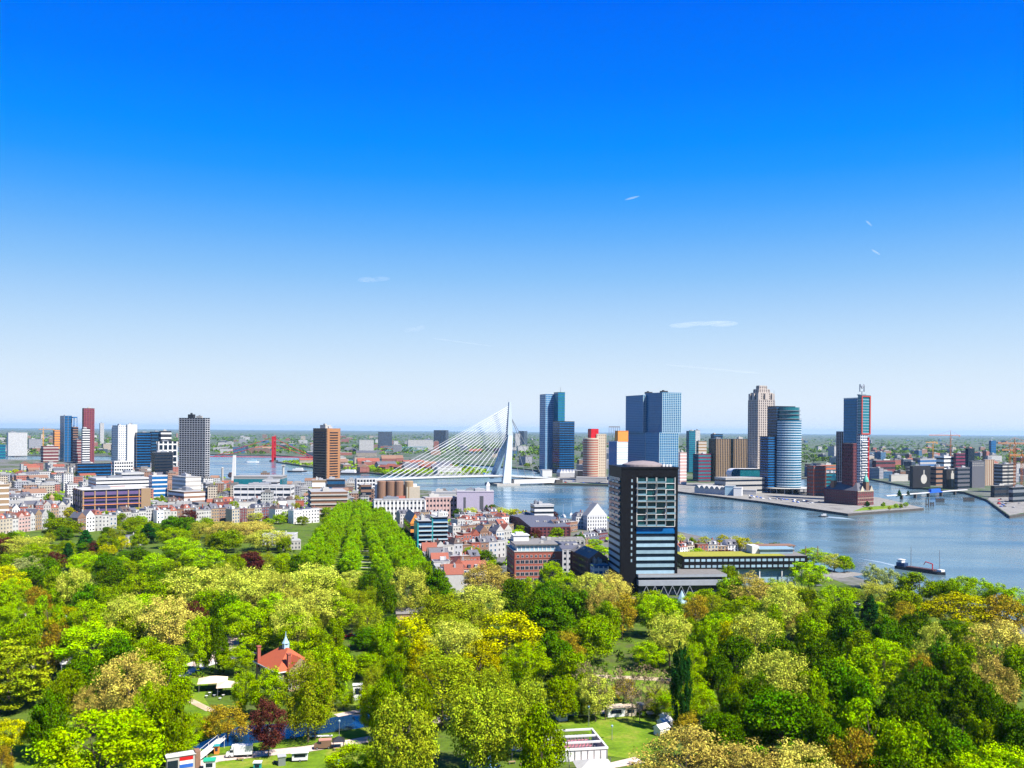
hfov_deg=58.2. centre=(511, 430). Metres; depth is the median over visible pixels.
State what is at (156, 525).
broadleaf tree
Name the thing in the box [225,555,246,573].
lime tree
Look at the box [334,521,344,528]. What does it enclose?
avenue tree
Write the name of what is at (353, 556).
avenue tree
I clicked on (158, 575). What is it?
oak tree
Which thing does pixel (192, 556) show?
lime tree
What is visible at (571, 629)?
willow tree
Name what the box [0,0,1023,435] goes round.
sky
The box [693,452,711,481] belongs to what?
office building
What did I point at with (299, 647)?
lime tree
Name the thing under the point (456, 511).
oak tree
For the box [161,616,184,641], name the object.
oak tree
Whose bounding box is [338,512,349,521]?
avenue tree
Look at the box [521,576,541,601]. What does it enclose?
lime tree
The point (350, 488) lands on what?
city house
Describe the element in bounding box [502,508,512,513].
plane tree
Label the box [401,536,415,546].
avenue tree
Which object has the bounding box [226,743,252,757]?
box truck
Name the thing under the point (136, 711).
broadleaf tree
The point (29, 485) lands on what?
city house
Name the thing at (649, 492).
window
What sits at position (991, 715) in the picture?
oak tree
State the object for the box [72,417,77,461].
apartment tower
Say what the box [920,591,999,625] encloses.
maple tree
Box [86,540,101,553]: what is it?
copper beech
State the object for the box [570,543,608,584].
warehouse
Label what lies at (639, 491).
window
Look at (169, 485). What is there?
city house
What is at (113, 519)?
town house
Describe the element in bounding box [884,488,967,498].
footbridge
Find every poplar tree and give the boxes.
[7,555,46,573]
[669,641,692,725]
[860,563,883,585]
[877,567,900,588]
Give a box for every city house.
[0,472,10,480]
[9,486,23,490]
[9,500,21,505]
[10,473,29,480]
[12,479,31,487]
[14,473,27,480]
[20,461,29,469]
[20,488,46,499]
[21,472,39,474]
[22,482,36,488]
[23,464,36,470]
[24,500,52,506]
[26,465,39,468]
[26,467,39,471]
[27,475,48,479]
[28,477,41,483]
[30,470,50,477]
[33,461,42,469]
[42,478,58,482]
[45,461,56,468]
[49,481,60,491]
[52,468,66,472]
[52,473,73,481]
[53,464,64,467]
[61,476,82,483]
[63,496,72,503]
[66,464,74,472]
[78,473,95,480]
[79,480,87,486]
[135,467,146,471]
[136,470,150,476]
[151,501,172,508]
[167,481,171,490]
[173,465,178,471]
[173,501,191,507]
[192,501,207,507]
[201,476,212,482]
[210,475,219,481]
[213,447,228,450]
[215,481,223,491]
[220,490,229,496]
[222,480,233,489]
[292,481,304,485]
[299,458,312,464]
[301,487,311,494]
[303,493,307,504]
[304,478,315,486]
[306,451,312,455]
[340,452,351,454]
[340,458,347,463]
[340,463,350,468]
[345,481,354,489]
[345,484,352,491]
[347,478,354,487]
[349,490,358,500]
[356,450,376,455]
[356,458,379,464]
[357,464,369,471]
[362,460,371,465]
[375,461,396,467]
[381,455,395,460]
[395,455,402,461]
[401,463,418,471]
[402,460,423,462]
[429,450,440,454]
[431,464,448,470]
[434,466,461,473]
[469,449,482,453]
[883,470,891,477]
[894,470,905,473]
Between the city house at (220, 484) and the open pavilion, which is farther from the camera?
the city house at (220, 484)
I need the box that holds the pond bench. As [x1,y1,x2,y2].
[309,735,332,737]
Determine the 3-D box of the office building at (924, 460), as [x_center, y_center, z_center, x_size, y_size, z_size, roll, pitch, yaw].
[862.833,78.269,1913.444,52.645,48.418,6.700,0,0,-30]
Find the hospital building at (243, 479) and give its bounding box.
[233,475,286,484]
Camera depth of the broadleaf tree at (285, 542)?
707.04 m
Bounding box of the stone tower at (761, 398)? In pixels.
[747,385,774,468]
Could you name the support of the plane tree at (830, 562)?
on the ground at (11, 465)
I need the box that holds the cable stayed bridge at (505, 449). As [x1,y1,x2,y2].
[376,402,562,485]
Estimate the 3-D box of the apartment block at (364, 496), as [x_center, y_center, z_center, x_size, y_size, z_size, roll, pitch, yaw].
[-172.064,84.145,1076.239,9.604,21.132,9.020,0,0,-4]
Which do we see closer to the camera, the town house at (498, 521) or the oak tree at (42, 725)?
the oak tree at (42, 725)
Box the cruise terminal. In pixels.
[714,468,764,492]
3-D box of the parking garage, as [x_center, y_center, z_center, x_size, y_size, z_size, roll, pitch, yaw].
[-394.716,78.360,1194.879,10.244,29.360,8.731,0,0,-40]
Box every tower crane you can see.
[929,430,959,454]
[1002,445,1012,463]
[1005,439,1022,483]
[1010,452,1022,484]
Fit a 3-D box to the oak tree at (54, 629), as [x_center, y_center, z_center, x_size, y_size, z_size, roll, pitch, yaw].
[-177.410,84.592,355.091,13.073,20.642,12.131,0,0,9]
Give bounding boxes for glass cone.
[677,590,685,602]
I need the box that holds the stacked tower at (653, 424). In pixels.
[626,390,681,466]
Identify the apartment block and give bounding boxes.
[0,473,7,483]
[0,481,9,512]
[6,431,26,455]
[28,438,41,448]
[37,482,54,493]
[41,444,58,461]
[62,471,73,490]
[65,482,77,496]
[73,438,80,462]
[102,443,111,449]
[166,470,175,480]
[208,483,217,498]
[220,448,232,453]
[226,441,233,446]
[230,482,238,497]
[233,446,244,452]
[249,448,269,452]
[261,471,269,474]
[261,489,273,503]
[292,483,300,499]
[307,486,347,515]
[312,476,326,488]
[353,456,364,464]
[359,440,373,450]
[361,493,368,501]
[371,486,374,501]
[378,432,391,449]
[380,445,392,450]
[393,444,401,453]
[407,440,432,449]
[414,514,431,547]
[430,511,447,542]
[433,441,438,449]
[434,430,448,449]
[454,445,466,449]
[514,433,519,446]
[517,446,527,451]
[519,431,526,445]
[519,455,531,465]
[576,463,582,469]
[678,450,686,484]
[696,440,706,453]
[804,466,806,476]
[807,463,825,495]
[822,462,835,472]
[826,470,835,486]
[828,446,835,456]
[829,456,835,463]
[869,467,882,478]
[874,451,885,459]
[893,459,900,466]
[900,458,910,466]
[904,460,914,466]
[914,450,921,455]
[935,455,953,468]
[954,452,964,466]
[975,452,981,457]
[982,450,988,458]
[989,440,995,452]
[989,455,1001,461]
[994,462,1015,486]
[1010,462,1023,472]
[1014,457,1023,462]
[1015,473,1018,481]
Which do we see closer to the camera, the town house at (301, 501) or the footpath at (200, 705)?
the footpath at (200, 705)
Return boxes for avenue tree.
[297,550,313,563]
[301,543,316,555]
[308,550,315,563]
[309,536,323,547]
[310,536,319,547]
[311,532,324,545]
[314,527,326,542]
[314,554,333,565]
[316,547,334,565]
[316,553,330,567]
[318,543,333,553]
[323,515,336,521]
[325,530,340,539]
[326,528,340,541]
[326,532,339,546]
[326,537,338,552]
[327,542,338,556]
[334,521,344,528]
[334,525,345,537]
[336,516,348,527]
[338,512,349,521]
[338,551,361,571]
[341,547,357,559]
[342,541,357,548]
[343,536,363,552]
[343,548,364,563]
[346,520,357,526]
[346,527,359,534]
[352,508,360,516]
[362,511,370,520]
[362,517,376,528]
[362,522,374,534]
[365,529,377,545]
[366,531,378,543]
[368,535,383,550]
[368,536,380,550]
[368,542,382,553]
[368,547,383,563]
[369,552,388,569]
[371,558,394,577]
[376,561,394,581]
[377,520,388,525]
[377,523,390,536]
[378,527,388,536]
[380,528,390,540]
[383,513,392,519]
[386,535,398,550]
[386,544,407,553]
[387,521,398,530]
[388,545,404,560]
[390,541,403,545]
[391,527,404,534]
[392,550,413,571]
[392,551,404,568]
[396,533,408,540]
[398,558,411,580]
[400,559,413,577]
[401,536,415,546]
[402,542,414,548]
[407,546,422,554]
[408,548,421,556]
[412,555,425,571]
[412,560,426,573]
[417,560,432,585]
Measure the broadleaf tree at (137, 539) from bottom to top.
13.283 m
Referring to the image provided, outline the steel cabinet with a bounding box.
[277,753,285,765]
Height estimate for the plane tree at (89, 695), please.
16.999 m
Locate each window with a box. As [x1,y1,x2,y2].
[611,710,621,713]
[637,509,645,513]
[637,515,645,519]
[638,490,645,493]
[638,496,645,499]
[638,502,645,505]
[638,521,645,524]
[647,484,655,488]
[647,490,655,494]
[647,496,655,499]
[647,502,654,505]
[647,515,654,518]
[647,521,654,524]
[656,484,664,488]
[656,490,664,494]
[656,502,664,507]
[656,509,664,513]
[656,515,664,519]
[656,521,664,525]
[657,496,664,499]
[666,478,674,482]
[666,484,674,488]
[666,521,673,525]
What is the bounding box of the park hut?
[395,607,423,619]
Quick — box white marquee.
[569,758,613,767]
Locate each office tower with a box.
[135,431,150,467]
[150,430,158,462]
[156,440,177,465]
[159,429,171,440]
[539,387,574,472]
[608,426,627,483]
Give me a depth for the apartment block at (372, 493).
1169.01 m
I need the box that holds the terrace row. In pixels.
[378,465,389,468]
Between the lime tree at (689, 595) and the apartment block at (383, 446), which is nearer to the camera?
the lime tree at (689, 595)
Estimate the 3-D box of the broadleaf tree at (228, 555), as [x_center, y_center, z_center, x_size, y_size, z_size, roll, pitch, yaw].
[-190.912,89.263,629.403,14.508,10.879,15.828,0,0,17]
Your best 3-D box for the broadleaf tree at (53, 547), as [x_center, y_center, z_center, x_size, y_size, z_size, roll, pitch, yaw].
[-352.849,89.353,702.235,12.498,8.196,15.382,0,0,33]
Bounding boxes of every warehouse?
[456,482,493,511]
[510,515,570,536]
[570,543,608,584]
[872,459,895,473]
[889,473,907,481]
[910,463,930,487]
[930,464,943,485]
[942,466,954,488]
[954,465,969,489]
[990,483,1012,497]
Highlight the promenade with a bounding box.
[821,571,862,580]
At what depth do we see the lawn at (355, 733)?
284.04 m
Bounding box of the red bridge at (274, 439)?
[210,436,312,461]
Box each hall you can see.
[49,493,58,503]
[556,469,575,476]
[694,485,724,494]
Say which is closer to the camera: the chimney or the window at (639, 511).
the window at (639, 511)
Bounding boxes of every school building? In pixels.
[233,481,294,500]
[262,477,279,483]
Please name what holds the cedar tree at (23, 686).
on the park ground at (446, 758)
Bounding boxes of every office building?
[0,444,5,458]
[73,485,150,512]
[75,461,110,475]
[88,475,148,487]
[112,458,132,474]
[115,470,143,475]
[149,472,167,497]
[151,450,172,471]
[168,487,204,501]
[172,473,200,490]
[327,476,344,488]
[355,476,375,496]
[373,496,425,520]
[421,493,456,517]
[432,488,455,496]
[506,532,561,583]
[530,499,553,516]
[551,536,584,544]
[559,541,577,572]
[590,557,608,585]
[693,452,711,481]
[917,456,935,465]
[1008,484,1023,501]
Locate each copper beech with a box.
[0,537,16,554]
[42,551,67,568]
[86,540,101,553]
[177,600,209,640]
[178,510,199,520]
[238,551,262,571]
[240,550,264,573]
[248,697,288,757]
[529,528,542,537]
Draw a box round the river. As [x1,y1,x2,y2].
[0,455,1023,619]
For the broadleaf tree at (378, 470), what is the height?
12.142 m
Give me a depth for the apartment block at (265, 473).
1581.18 m
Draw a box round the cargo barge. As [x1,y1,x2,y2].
[895,550,945,574]
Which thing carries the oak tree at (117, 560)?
on the park ground at (446, 758)
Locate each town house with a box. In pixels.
[0,513,5,533]
[3,511,12,533]
[8,512,18,531]
[12,504,19,511]
[12,511,24,531]
[15,493,24,501]
[17,509,29,531]
[18,501,27,510]
[20,491,32,500]
[27,508,41,529]
[28,511,35,530]
[33,499,42,509]
[39,509,47,528]
[42,500,50,511]
[51,501,58,516]
[57,500,65,516]
[65,501,73,516]
[69,511,85,531]
[81,509,93,531]
[91,508,101,530]
[102,512,108,530]
[108,510,123,515]
[108,513,116,528]
[116,505,130,519]
[129,506,138,516]
[137,510,145,516]
[139,506,152,521]
[153,508,163,522]
[160,507,169,519]
[167,504,176,515]
[168,496,175,503]
[176,506,183,516]
[180,502,189,515]
[188,502,196,509]
[191,507,203,521]
[200,504,210,518]
[207,502,218,521]
[212,497,223,505]
[218,505,225,520]
[222,496,232,504]
[225,506,239,522]
[233,496,241,507]
[237,506,246,522]
[242,499,250,507]
[243,506,253,521]
[249,496,259,503]
[249,501,261,520]
[259,501,268,519]
[269,503,281,519]
[277,495,286,504]
[277,503,288,520]
[285,494,294,505]
[288,508,302,523]
[295,498,303,506]
[296,506,310,522]
[305,506,318,522]
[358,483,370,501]
[396,509,407,523]
[404,509,416,543]
[418,510,428,514]
[421,541,436,555]
[426,546,442,560]
[428,547,447,560]
[430,551,448,565]
[431,556,450,571]
[432,538,444,547]
[433,561,446,570]
[434,509,447,515]
[442,563,463,592]
[443,541,453,553]
[447,522,460,532]
[448,532,463,541]
[448,534,462,553]
[449,552,459,560]
[450,516,464,524]
[450,556,465,567]
[455,512,467,516]
[456,529,471,541]
[457,522,468,530]
[457,551,470,560]
[460,513,472,523]
[461,558,486,584]
[463,540,471,553]
[464,522,475,528]
[465,510,474,515]
[466,528,479,538]
[466,547,479,559]
[467,539,480,550]
[470,514,479,524]
[475,524,487,535]
[475,535,488,551]
[477,514,486,522]
[478,522,491,529]
[482,512,494,520]
[486,506,497,515]
[486,533,497,556]
[487,520,497,524]
[488,524,503,538]
[494,510,508,521]
[495,517,505,524]
[496,536,505,556]
[500,523,511,544]
[521,510,529,514]
[547,518,561,523]
[558,517,569,525]
[568,519,577,531]
[573,531,589,544]
[586,530,598,542]
[592,527,607,541]
[678,540,687,551]
[682,539,693,551]
[693,540,707,551]
[703,537,717,550]
[717,542,727,549]
[722,537,737,550]
[736,541,747,550]
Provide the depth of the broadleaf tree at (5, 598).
422.81 m
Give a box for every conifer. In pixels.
[62,543,74,558]
[75,530,94,550]
[140,523,158,541]
[860,594,886,633]
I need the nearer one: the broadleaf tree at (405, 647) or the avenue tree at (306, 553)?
the broadleaf tree at (405, 647)
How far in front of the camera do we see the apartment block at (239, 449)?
3549.03 m
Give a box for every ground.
[0,428,1023,517]
[0,460,1023,635]
[0,516,1023,767]
[276,460,483,476]
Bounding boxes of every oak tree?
[0,744,14,767]
[6,531,18,541]
[16,564,54,592]
[20,585,55,618]
[23,552,34,562]
[24,686,70,752]
[36,555,62,574]
[36,622,72,674]
[46,510,55,519]
[54,526,73,539]
[54,655,107,706]
[68,580,100,620]
[75,542,88,552]
[91,551,119,576]
[91,563,132,594]
[93,630,134,684]
[99,527,112,536]
[109,555,123,569]
[116,550,134,557]
[126,545,150,564]
[134,564,169,594]
[150,527,160,541]
[159,515,178,535]
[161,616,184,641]
[163,550,176,559]
[172,517,196,535]
[200,701,251,739]
[201,616,231,674]
[205,588,245,636]
[287,552,313,578]
[323,645,355,671]
[334,563,352,575]
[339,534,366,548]
[347,625,375,648]
[356,570,377,583]
[356,573,379,597]
[375,576,398,617]
[380,657,404,710]
[381,615,399,632]
[412,629,439,645]
[422,567,451,600]
[452,508,462,516]
[479,549,496,561]
[493,577,527,618]
[494,669,532,700]
[517,591,556,639]
[523,594,575,640]
[533,578,562,606]
[535,631,574,676]
[556,631,586,654]
[557,589,597,627]
[611,678,637,703]
[612,591,637,638]
[656,598,683,615]
[671,709,698,730]
[680,593,709,622]
[695,611,722,635]
[696,712,747,767]
[701,652,739,699]
[703,642,728,665]
[705,709,733,746]
[715,632,757,675]
[720,690,754,736]
[738,687,831,765]
[739,668,773,704]
[751,688,793,748]
[752,631,798,671]
[789,702,846,767]
[797,634,838,679]
[797,755,835,767]
[808,656,866,717]
[820,725,879,767]
[825,599,855,638]
[831,617,869,656]
[834,672,882,740]
[854,750,916,767]
[868,612,898,645]
[876,680,917,743]
[883,625,918,681]
[891,600,919,622]
[896,609,939,644]
[897,660,949,723]
[905,692,941,758]
[906,649,938,690]
[917,713,972,767]
[922,632,952,672]
[930,727,995,766]
[936,619,968,638]
[942,662,987,731]
[973,680,1005,720]
[975,695,1023,753]
[978,593,1023,632]
[993,710,1023,767]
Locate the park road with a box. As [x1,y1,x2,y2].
[200,715,452,767]
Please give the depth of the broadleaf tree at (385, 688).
278.95 m
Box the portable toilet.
[213,744,219,753]
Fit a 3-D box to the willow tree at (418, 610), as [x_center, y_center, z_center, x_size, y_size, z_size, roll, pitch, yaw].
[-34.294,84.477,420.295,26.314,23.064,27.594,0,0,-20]
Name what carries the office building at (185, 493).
on the ground at (11, 465)
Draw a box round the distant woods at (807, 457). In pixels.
[0,433,1023,469]
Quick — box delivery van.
[314,738,331,749]
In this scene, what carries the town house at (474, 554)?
on the ground at (11, 465)
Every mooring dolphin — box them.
[936,498,944,501]
[963,497,974,501]
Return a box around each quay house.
[572,509,583,528]
[583,502,606,529]
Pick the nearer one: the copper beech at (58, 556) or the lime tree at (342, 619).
the lime tree at (342, 619)
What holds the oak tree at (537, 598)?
on the park ground at (446, 758)
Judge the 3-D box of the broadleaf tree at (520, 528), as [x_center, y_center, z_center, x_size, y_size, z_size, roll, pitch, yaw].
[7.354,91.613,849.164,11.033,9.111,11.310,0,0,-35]
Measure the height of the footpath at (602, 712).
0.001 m
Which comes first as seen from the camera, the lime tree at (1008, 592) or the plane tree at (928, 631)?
the plane tree at (928, 631)
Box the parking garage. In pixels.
[203,479,212,501]
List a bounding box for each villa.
[253,632,315,691]
[262,531,297,545]
[276,538,300,549]
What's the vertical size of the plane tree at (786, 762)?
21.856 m
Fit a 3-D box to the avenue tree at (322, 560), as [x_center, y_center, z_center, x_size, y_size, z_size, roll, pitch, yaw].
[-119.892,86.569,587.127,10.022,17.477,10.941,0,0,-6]
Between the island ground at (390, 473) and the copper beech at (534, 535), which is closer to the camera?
the copper beech at (534, 535)
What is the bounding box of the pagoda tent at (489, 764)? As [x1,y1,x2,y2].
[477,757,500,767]
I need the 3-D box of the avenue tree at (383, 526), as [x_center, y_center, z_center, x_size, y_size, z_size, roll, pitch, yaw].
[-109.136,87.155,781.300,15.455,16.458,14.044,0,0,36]
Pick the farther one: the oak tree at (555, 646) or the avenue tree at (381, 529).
the avenue tree at (381, 529)
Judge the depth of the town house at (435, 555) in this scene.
600.48 m
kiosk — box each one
[556,712,567,721]
[604,703,625,716]
[623,704,635,715]
[637,702,654,713]
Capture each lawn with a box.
[0,720,85,767]
[162,735,414,767]
[182,667,213,721]
[201,727,381,752]
[331,530,396,586]
[331,702,360,715]
[371,613,399,624]
[552,714,674,758]
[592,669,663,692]
[855,505,899,510]
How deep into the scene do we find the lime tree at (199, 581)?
490.81 m
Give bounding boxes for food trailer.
[291,748,308,761]
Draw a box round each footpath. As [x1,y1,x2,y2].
[179,652,255,675]
[183,633,242,666]
[189,699,216,711]
[334,710,359,716]
[511,747,639,767]
[551,702,716,715]
[575,674,670,680]
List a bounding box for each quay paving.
[557,477,607,483]
[678,483,921,513]
[988,496,1023,514]
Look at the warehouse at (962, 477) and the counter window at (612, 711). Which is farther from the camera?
the warehouse at (962, 477)
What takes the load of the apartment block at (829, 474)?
on the quay paving at (800, 497)
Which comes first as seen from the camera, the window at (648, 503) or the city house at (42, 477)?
the window at (648, 503)
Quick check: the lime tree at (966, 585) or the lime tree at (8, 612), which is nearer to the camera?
the lime tree at (8, 612)
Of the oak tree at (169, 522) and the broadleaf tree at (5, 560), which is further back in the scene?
the oak tree at (169, 522)
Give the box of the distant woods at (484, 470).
[282,459,491,474]
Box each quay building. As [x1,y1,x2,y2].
[540,469,551,476]
[574,470,582,477]
[576,476,606,481]
[725,485,735,494]
[733,487,742,495]
[743,489,756,494]
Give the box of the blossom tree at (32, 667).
[26,661,48,668]
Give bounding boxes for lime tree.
[0,576,34,608]
[0,601,36,630]
[15,530,25,538]
[18,542,55,559]
[22,707,165,767]
[43,620,135,671]
[48,641,78,665]
[65,552,97,573]
[65,599,109,631]
[115,572,156,598]
[118,555,129,567]
[121,560,141,575]
[122,593,166,632]
[130,680,166,715]
[133,635,162,651]
[133,643,191,686]
[135,525,148,535]
[137,552,174,572]
[155,527,192,548]
[159,537,200,555]
[165,727,199,752]
[179,548,225,568]
[180,614,215,675]
[182,712,211,741]
[190,572,225,594]
[216,644,254,673]
[217,600,257,639]
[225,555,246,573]
[229,501,238,507]
[230,671,259,716]
[236,608,289,654]
[247,665,288,712]
[257,590,291,622]
[262,518,274,525]
[271,611,320,654]
[272,552,304,572]
[295,669,335,740]
[302,642,358,696]
[319,577,351,615]
[321,595,359,629]
[323,740,392,767]
[333,684,355,709]
[355,684,378,733]
[365,752,383,767]
[462,546,481,555]
[486,560,503,573]
[504,640,555,682]
[516,657,541,674]
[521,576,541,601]
[539,560,564,588]
[548,570,579,597]
[587,539,602,545]
[592,544,607,552]
[629,640,667,669]
[633,590,672,613]
[634,594,681,634]
[656,689,693,718]
[681,591,709,605]
[683,641,707,675]
[689,682,720,723]
[690,548,703,551]
[690,664,705,681]
[701,613,733,643]
[725,595,765,618]
[748,578,784,600]
[785,561,832,588]
[798,547,831,563]
[811,598,838,623]
[818,584,856,614]
[849,637,918,692]
[860,601,884,611]
[943,575,978,611]
[950,620,992,660]
[951,740,1023,767]
[964,578,994,605]
[982,582,1007,606]
[982,647,1004,670]
[995,586,1023,621]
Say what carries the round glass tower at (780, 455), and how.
on the ground at (982, 493)
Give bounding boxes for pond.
[194,709,414,748]
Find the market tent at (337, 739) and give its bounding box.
[332,736,344,749]
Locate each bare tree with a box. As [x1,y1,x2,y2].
[574,660,603,688]
[587,666,627,719]
[615,663,649,716]
[624,687,652,722]
[634,665,668,701]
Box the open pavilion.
[550,728,607,761]
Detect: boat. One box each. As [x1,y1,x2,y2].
[287,468,306,471]
[340,470,360,474]
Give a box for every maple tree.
[0,564,31,594]
[0,717,31,754]
[43,606,88,633]
[63,507,76,516]
[97,544,117,555]
[118,536,130,550]
[389,613,437,654]
[404,640,444,685]
[458,637,502,683]
[468,610,545,665]
[509,508,520,514]
[715,534,727,542]
[717,618,753,642]
[737,537,751,548]
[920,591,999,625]
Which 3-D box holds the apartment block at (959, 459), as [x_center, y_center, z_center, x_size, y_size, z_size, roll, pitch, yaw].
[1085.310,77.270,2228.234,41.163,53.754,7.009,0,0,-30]
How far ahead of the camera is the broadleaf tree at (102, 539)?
684.18 m
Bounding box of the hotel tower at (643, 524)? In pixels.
[608,458,729,595]
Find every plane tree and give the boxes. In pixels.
[0,535,53,553]
[55,567,94,607]
[71,684,105,738]
[87,647,168,714]
[100,591,144,640]
[133,594,202,647]
[149,566,226,607]
[190,521,211,538]
[202,521,243,533]
[202,562,239,596]
[214,566,268,605]
[226,521,267,541]
[230,577,284,617]
[237,520,272,530]
[238,563,287,607]
[242,529,291,549]
[246,512,262,520]
[254,573,303,618]
[269,595,316,647]
[283,562,344,607]
[297,588,353,629]
[338,570,361,591]
[390,565,431,610]
[421,619,484,675]
[455,583,507,625]
[459,559,516,595]
[463,507,477,512]
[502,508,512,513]
[570,572,613,606]
[577,674,617,721]
[585,582,616,615]
[594,570,633,599]
[627,722,738,767]
[645,610,691,665]
[678,534,684,541]
[697,536,710,543]
[699,737,779,767]
[728,570,769,606]
[728,606,783,652]
[741,648,796,702]
[748,650,810,700]
[756,585,805,639]
[761,736,839,767]
[767,579,806,606]
[778,601,809,639]
[819,553,847,570]
[856,579,901,607]
[910,620,951,667]
[962,618,1023,675]
[967,656,1022,705]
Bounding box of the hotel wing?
[677,544,817,587]
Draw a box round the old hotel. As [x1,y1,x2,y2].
[824,472,873,505]
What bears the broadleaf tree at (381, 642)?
on the park ground at (446, 758)
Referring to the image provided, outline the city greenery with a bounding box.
[0,470,608,570]
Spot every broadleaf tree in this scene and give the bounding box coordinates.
[0,552,25,575]
[0,590,22,627]
[0,619,48,661]
[12,678,52,698]
[29,613,47,628]
[30,594,66,638]
[41,516,86,537]
[42,493,62,499]
[42,565,73,591]
[43,543,60,550]
[46,667,87,713]
[47,576,87,613]
[56,540,76,551]
[64,555,82,568]
[93,584,128,621]
[95,532,121,551]
[96,611,145,648]
[113,704,179,766]
[117,513,135,525]
[120,518,145,532]
[126,637,164,686]
[129,532,148,546]
[137,579,178,615]
[142,660,193,706]
[146,681,192,760]
[152,523,164,530]
[154,495,164,500]
[158,560,189,589]
[176,556,194,563]
[180,544,195,556]
[190,587,219,615]
[195,517,213,529]
[206,547,225,562]
[207,528,243,551]
[207,562,225,574]
[222,553,234,564]
[260,561,290,588]
[272,514,287,523]
[275,537,291,552]
[296,516,308,524]
[309,618,344,652]
[320,507,331,516]
[351,651,383,677]
[360,591,375,605]
[365,676,400,743]
[367,619,398,664]
[373,468,384,472]
[378,636,417,686]
[400,676,436,730]
[409,586,423,602]
[429,657,456,692]
[436,582,457,596]
[497,653,516,670]
[514,525,524,531]
[516,699,570,767]
[544,675,579,717]
[548,527,563,536]
[550,649,592,685]
[570,614,618,660]
[579,600,622,645]
[626,598,639,615]
[662,624,689,645]
[675,612,696,630]
[680,671,711,699]
[686,622,718,665]
[697,581,732,606]
[714,600,734,612]
[715,575,746,604]
[718,672,746,712]
[721,565,741,577]
[722,611,740,630]
[735,668,751,688]
[748,603,785,639]
[787,666,829,712]
[793,608,821,650]
[795,587,823,621]
[795,618,837,655]
[813,710,835,720]
[823,651,887,700]
[833,555,854,569]
[835,697,902,762]
[837,586,861,600]
[842,629,879,672]
[858,608,883,622]
[877,717,940,767]
[882,589,928,619]
[892,571,940,599]
[926,760,961,767]
[930,579,957,601]
[933,675,954,696]
[938,691,958,711]
[941,640,977,681]
[965,711,1003,758]
[998,641,1023,699]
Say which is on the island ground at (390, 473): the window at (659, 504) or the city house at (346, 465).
the city house at (346, 465)
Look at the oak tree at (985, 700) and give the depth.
271.87 m
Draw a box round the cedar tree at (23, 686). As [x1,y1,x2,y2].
[0,638,54,710]
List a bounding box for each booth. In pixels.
[203,757,216,767]
[253,760,262,767]
[352,683,362,699]
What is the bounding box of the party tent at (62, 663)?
[60,657,71,669]
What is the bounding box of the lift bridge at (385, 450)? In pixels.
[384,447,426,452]
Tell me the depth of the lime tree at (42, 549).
643.47 m
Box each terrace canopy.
[197,676,227,691]
[216,680,237,697]
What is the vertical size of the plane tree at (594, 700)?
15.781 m
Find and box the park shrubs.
[2,547,1023,723]
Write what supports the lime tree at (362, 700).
on the park ground at (446, 758)
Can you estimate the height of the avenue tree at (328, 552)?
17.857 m
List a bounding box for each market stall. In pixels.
[653,722,669,735]
[656,716,672,727]
[659,712,673,720]
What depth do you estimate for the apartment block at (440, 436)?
4491.97 m
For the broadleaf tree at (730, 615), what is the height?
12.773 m
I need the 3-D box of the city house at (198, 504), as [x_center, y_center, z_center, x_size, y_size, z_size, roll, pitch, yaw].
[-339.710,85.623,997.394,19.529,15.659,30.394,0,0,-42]
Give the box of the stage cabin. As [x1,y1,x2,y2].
[165,748,200,767]
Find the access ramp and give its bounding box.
[200,734,225,758]
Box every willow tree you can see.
[0,657,29,678]
[43,532,56,542]
[76,567,90,580]
[82,549,95,561]
[106,525,126,538]
[187,529,200,542]
[202,532,211,546]
[258,551,276,568]
[277,650,336,741]
[291,502,301,507]
[293,608,325,638]
[295,579,314,595]
[337,590,377,626]
[339,588,360,595]
[351,599,384,634]
[355,660,384,702]
[363,586,383,603]
[398,643,487,725]
[406,589,465,630]
[417,591,471,631]
[427,610,466,649]
[452,600,496,628]
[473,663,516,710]
[558,682,600,713]
[562,626,588,642]
[577,693,602,716]
[641,686,669,715]
[678,684,709,710]
[696,593,726,613]
[873,614,898,627]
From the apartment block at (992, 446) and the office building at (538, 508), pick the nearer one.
the office building at (538, 508)
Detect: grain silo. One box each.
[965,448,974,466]
[969,461,984,487]
[981,459,993,485]
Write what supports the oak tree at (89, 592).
on the park ground at (446, 758)
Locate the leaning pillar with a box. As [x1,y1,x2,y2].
[231,455,235,480]
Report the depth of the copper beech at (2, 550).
665.93 m
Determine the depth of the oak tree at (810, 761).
224.36 m
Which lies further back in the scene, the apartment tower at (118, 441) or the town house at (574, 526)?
the apartment tower at (118, 441)
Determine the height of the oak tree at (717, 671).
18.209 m
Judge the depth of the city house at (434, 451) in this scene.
3516.96 m
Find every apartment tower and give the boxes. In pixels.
[53,429,59,448]
[60,415,71,461]
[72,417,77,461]
[81,427,89,460]
[82,407,94,462]
[99,423,103,443]
[111,424,125,461]
[126,423,136,468]
[178,413,209,476]
[313,424,340,479]
[686,430,695,471]
[694,429,699,453]
[709,437,729,480]
[711,433,722,438]
[730,436,747,467]
[836,384,870,486]
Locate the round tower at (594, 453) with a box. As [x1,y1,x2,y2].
[583,429,605,476]
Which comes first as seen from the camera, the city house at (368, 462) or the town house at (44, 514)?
the town house at (44, 514)
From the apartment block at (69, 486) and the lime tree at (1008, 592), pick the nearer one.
the lime tree at (1008, 592)
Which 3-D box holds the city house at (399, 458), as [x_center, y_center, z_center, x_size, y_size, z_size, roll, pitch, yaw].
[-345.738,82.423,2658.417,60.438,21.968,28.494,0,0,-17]
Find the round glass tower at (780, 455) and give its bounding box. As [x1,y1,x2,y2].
[760,406,806,493]
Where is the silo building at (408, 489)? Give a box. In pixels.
[375,481,419,498]
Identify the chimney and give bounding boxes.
[221,467,223,480]
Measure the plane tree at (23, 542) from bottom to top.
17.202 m
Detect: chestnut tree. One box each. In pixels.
[365,691,440,767]
[443,675,521,767]
[502,671,549,756]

